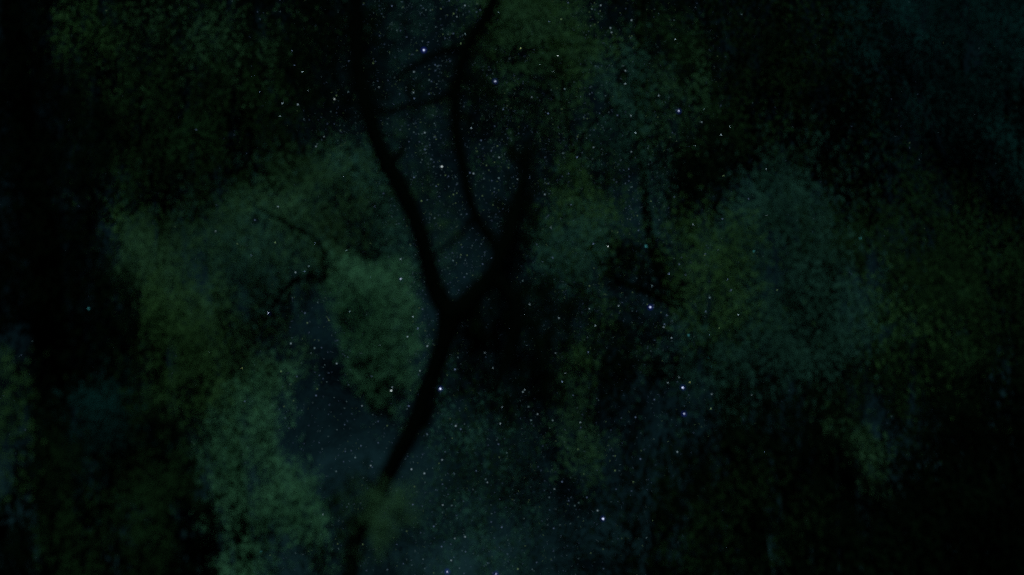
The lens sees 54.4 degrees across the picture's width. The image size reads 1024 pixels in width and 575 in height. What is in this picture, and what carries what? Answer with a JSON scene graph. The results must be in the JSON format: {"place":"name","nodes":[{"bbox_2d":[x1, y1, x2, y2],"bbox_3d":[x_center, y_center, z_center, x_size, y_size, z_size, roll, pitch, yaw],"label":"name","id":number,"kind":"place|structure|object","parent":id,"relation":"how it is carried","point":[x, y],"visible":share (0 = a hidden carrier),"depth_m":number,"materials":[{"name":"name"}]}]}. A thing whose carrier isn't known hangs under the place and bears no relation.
{"place":"outdoors","nodes":[
{"label":"outdoors","id":0,"kind":"place"},
{"bbox_2d":[4,1,1016,574],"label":"star dust","id":1,"kind":"object","parent":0,"point":[466,273],"visible":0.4,"depth_m":303.96,"materials":[{"name":"white"}]},
{"bbox_2d":[0,0,1023,574],"label":"sky","id":2,"kind":"structure","parent":0,"point":[324,432],"materials":[{"name":"black"}]},
{"bbox_3d":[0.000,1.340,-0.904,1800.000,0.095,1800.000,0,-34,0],"label":"ground","id":3,"kind":"structure","parent":0,"visible":0},
{"bbox_2d":[0,336,46,502],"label":"slim tree","id":4,"kind":"object","parent":3,"relation":"on","point":[7,392],"visible":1,"depth_m":11.52,"materials":[{"name":"green plant"}]},
{"bbox_2d":[0,0,263,574],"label":"dark tree","id":5,"kind":"object","parent":3,"relation":"on","point":[61,524],"visible":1,"depth_m":13.10,"materials":[{"name":"green plant"}]},
{"bbox_2d":[0,0,417,574],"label":"tall tree","id":6,"kind":"object","parent":3,"relation":"on","point":[167,169],"visible":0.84,"depth_m":18.93,"materials":[{"name":"green plant"}]},
{"bbox_2d":[66,88,458,574],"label":"weeping tree","id":7,"kind":"object","parent":3,"relation":"on","point":[189,349],"visible":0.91,"depth_m":15.09,"materials":[{"name":"green plant"}]},
{"bbox_2d":[262,409,432,574],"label":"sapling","id":8,"kind":"object","parent":3,"relation":"on","point":[375,525],"visible":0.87,"depth_m":11.42,"materials":[{"name":"green plant"}]},
{"bbox_2d":[232,0,634,574],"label":"forked tree","id":9,"kind":"object","parent":3,"relation":"on","point":[455,313],"visible":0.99,"depth_m":9.91,"materials":[{"name":"green plant"}]},
{"bbox_2d":[332,293,728,574],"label":"slim tree","id":10,"kind":"object","parent":3,"relation":"on","point":[509,476],"visible":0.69,"depth_m":20.20,"materials":[{"name":"green plant"}]},
{"bbox_2d":[436,0,771,574],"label":"weeping tree","id":11,"kind":"object","parent":3,"relation":"on","point":[507,36],"visible":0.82,"depth_m":17.87,"materials":[{"name":"green plant"}]},
{"bbox_2d":[540,0,803,568],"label":"slim tree","id":12,"kind":"object","parent":3,"relation":"on","point":[655,266],"visible":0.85,"depth_m":18.77,"materials":[{"name":"green plant"}]},
{"bbox_2d":[623,0,936,574],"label":"dark tree","id":13,"kind":"object","parent":3,"relation":"on","point":[779,52],"visible":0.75,"depth_m":22.20,"materials":[{"name":"green plant"}]},
{"bbox_2d":[560,295,1023,574],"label":"broad bush","id":14,"kind":"object","parent":3,"relation":"on","point":[795,532],"visible":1,"depth_m":14.80,"materials":[{"name":"green plant"}]},
{"bbox_2d":[612,82,1022,574],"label":"weeping tree","id":15,"kind":"object","parent":3,"relation":"on","point":[819,286],"visible":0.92,"depth_m":17.04,"materials":[{"name":"green plant"}]}
]}

